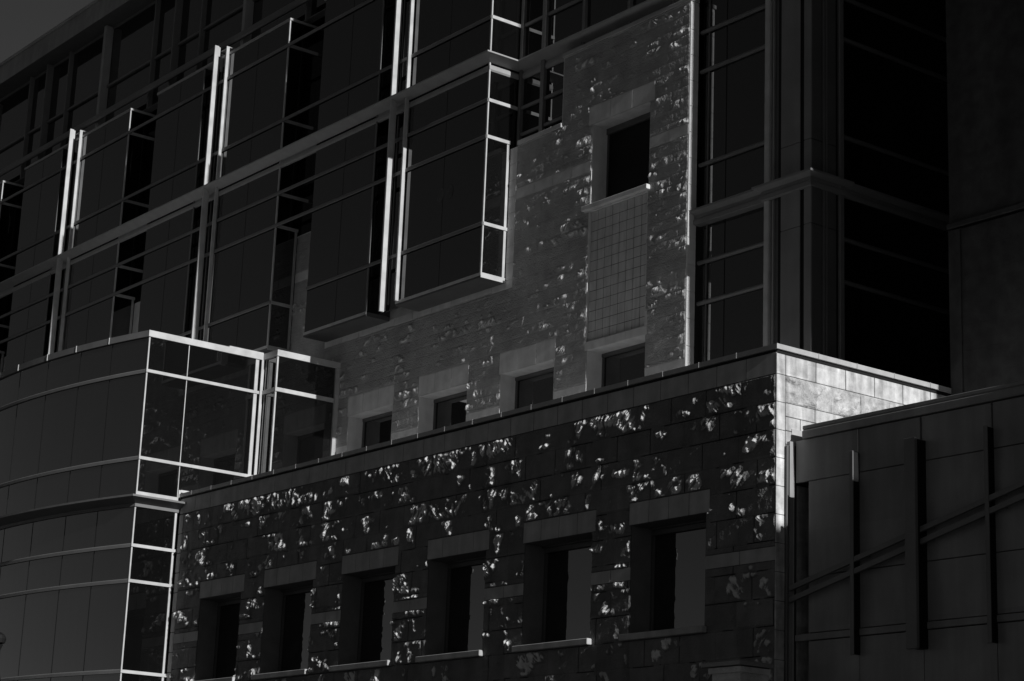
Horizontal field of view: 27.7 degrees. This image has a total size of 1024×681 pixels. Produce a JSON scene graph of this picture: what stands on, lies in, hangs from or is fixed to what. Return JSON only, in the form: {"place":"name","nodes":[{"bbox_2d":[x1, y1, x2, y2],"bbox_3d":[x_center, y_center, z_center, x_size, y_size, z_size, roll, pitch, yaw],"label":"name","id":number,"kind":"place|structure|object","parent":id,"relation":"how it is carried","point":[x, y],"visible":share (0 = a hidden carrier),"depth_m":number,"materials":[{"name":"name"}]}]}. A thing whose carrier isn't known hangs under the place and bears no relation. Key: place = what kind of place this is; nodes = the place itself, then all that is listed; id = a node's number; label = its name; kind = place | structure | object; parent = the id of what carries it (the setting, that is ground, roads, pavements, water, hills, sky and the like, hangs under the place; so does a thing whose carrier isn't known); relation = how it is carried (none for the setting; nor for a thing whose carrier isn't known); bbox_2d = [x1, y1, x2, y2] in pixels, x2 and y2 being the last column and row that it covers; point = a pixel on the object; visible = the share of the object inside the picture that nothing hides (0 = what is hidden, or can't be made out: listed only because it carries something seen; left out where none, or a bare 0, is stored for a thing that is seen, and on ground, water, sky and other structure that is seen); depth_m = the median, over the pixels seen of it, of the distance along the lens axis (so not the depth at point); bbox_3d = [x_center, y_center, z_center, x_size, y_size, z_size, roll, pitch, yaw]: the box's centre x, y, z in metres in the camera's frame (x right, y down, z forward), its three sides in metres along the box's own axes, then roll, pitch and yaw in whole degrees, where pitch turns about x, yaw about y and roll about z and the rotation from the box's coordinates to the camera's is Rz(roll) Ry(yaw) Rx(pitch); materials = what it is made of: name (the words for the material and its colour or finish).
{"place":"outdoors","nodes":[
{"label":"outdoors","id":0,"kind":"place"},
{"bbox_2d":[0,632,5,680],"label":"street lamp","id":1,"kind":"object","parent":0,"point":[2,638],"visible":1,"depth_m":58.98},
{"bbox_2d":[0,0,93,62],"label":"sky","id":2,"kind":"structure","parent":0,"point":[22,22],"materials":[{"name":"grey"}]},
{"bbox_2d":[0,330,340,680],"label":"glass pavilion","id":3,"kind":"structure","parent":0,"point":[112,449],"depth_m":65.77,"materials":[{"name":"black metal"}]},
{"bbox_2d":[785,380,1023,680],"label":"metal clad wing","id":4,"kind":"structure","parent":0,"point":[909,542],"depth_m":41.06,"materials":[{"name":"grey metal"}]},
{"label":"ground","id":5,"kind":"structure","parent":0,"visible":0},
{"bbox_2d":[0,0,702,372],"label":"office building","id":6,"kind":"structure","parent":5,"relation":"on","point":[190,168],"depth_m":73.21,"materials":[{"name":"black glass"}]},
{"bbox_2d":[0,180,23,372],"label":"bay window","id":7,"kind":"structure","parent":6,"relation":"in","point":[10,210],"depth_m":91.70,"materials":[{"name":"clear glass"}]},
{"bbox_2d":[5,108,156,370],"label":"bay window","id":8,"kind":"structure","parent":6,"relation":"in","point":[122,168],"depth_m":84.15,"materials":[{"name":"black glass"}]},
{"bbox_2d":[138,18,318,353],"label":"bay window","id":9,"kind":"structure","parent":6,"relation":"in","point":[241,295],"depth_m":74.48,"materials":[{"name":"black glass"}]},
{"bbox_2d":[303,0,521,341],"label":"bay window","id":10,"kind":"structure","parent":6,"relation":"in","point":[384,247],"depth_m":65.61,"materials":[{"name":"black glass"}]},
{"bbox_2d":[166,343,950,680],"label":"stone building","id":11,"kind":"structure","parent":5,"relation":"on","point":[632,529],"depth_m":50.22,"materials":[{"name":"stone"}]},
{"bbox_2d":[195,574,244,680],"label":"window","id":12,"kind":"structure","parent":11,"relation":"in","point":[228,605],"depth_m":62.23,"materials":[{"name":"glass"}]},
{"bbox_2d":[251,561,316,679],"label":"window","id":13,"kind":"structure","parent":11,"relation":"in","point":[295,625],"depth_m":59.28,"materials":[{"name":"glass"}]},
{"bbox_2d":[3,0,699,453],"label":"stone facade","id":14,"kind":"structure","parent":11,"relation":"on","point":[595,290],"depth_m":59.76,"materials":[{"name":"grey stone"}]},
{"bbox_2d":[347,385,393,447],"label":"window","id":15,"kind":"structure","parent":14,"relation":"in","point":[376,429],"depth_m":66.70,"materials":[{"name":"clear glass"}]},
{"bbox_2d":[418,363,468,429],"bbox_3d":[-1.894,2.476,63.201,0.655,3.129,2.600,13,-18,-36],"label":"window","id":16,"kind":"structure","parent":14,"relation":"in","point":[449,410],"depth_m":63.63,"materials":[{"name":"grey glass"}]},
{"bbox_2d":[499,338,555,408],"bbox_3d":[0.643,1.729,60.016,0.655,3.129,2.620,13,-18,-36],"label":"window","id":17,"kind":"structure","parent":14,"relation":"in","point":[536,387],"depth_m":60.43,"materials":[{"name":"grey glass"}]},
{"bbox_2d":[585,325,646,386],"bbox_3d":[3.052,1.206,56.936,0.653,2.739,2.580,13,-18,-36],"label":"window","id":18,"kind":"structure","parent":14,"relation":"in","point":[628,363],"depth_m":57.45,"materials":[{"name":"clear glass"}]},
{"bbox_2d":[581,81,654,211],"bbox_3d":[3.232,-5.400,58.682,0.790,3.169,2.940,13,-18,-36],"label":"window","id":19,"kind":"structure","parent":14,"relation":"in","point":[641,95],"depth_m":58.82,"materials":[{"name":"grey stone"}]},
{"bbox_2d":[329,546,398,671],"bbox_3d":[-3.681,7.236,55.485,0.850,3.139,2.820,13,-18,-36],"label":"window","id":20,"kind":"structure","parent":11,"relation":"in","point":[375,612],"depth_m":56.12,"materials":[{"name":"glass"}]},
{"bbox_2d":[415,530,489,662],"bbox_3d":[-1.235,6.515,52.416,0.850,3.139,2.760,13,-18,-36],"label":"window","id":21,"kind":"structure","parent":11,"relation":"in","point":[464,614],"depth_m":53.02,"materials":[{"name":"glass"}]},
{"bbox_2d":[512,510,595,652],"bbox_3d":[1.256,5.781,49.289,0.850,3.139,2.870,13,-18,-36],"label":"window","id":22,"kind":"structure","parent":11,"relation":"in","point":[566,605],"depth_m":49.86,"materials":[{"name":"glass"}]},
{"bbox_2d":[619,489,709,640],"bbox_3d":[3.644,5.078,46.293,0.850,3.139,2.800,13,-18,-36],"label":"window","id":23,"kind":"structure","parent":11,"relation":"in","point":[676,571],"depth_m":46.81,"materials":[{"name":"glass"}]},
{"bbox_2d":[689,0,951,387],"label":"glass tower","id":24,"kind":"structure","parent":11,"relation":"on","point":[820,214],"depth_m":54.11,"materials":[{"name":"glass"}]},
{"bbox_2d":[701,658,773,680],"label":"gate pier","id":25,"kind":"structure","parent":5,"relation":"on","point":[737,669],"depth_m":42.67,"materials":[{"name":"stone"}]},
{"bbox_2d":[946,0,1023,394],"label":"dark stone building","id":26,"kind":"structure","parent":5,"relation":"on","point":[985,70],"depth_m":48.12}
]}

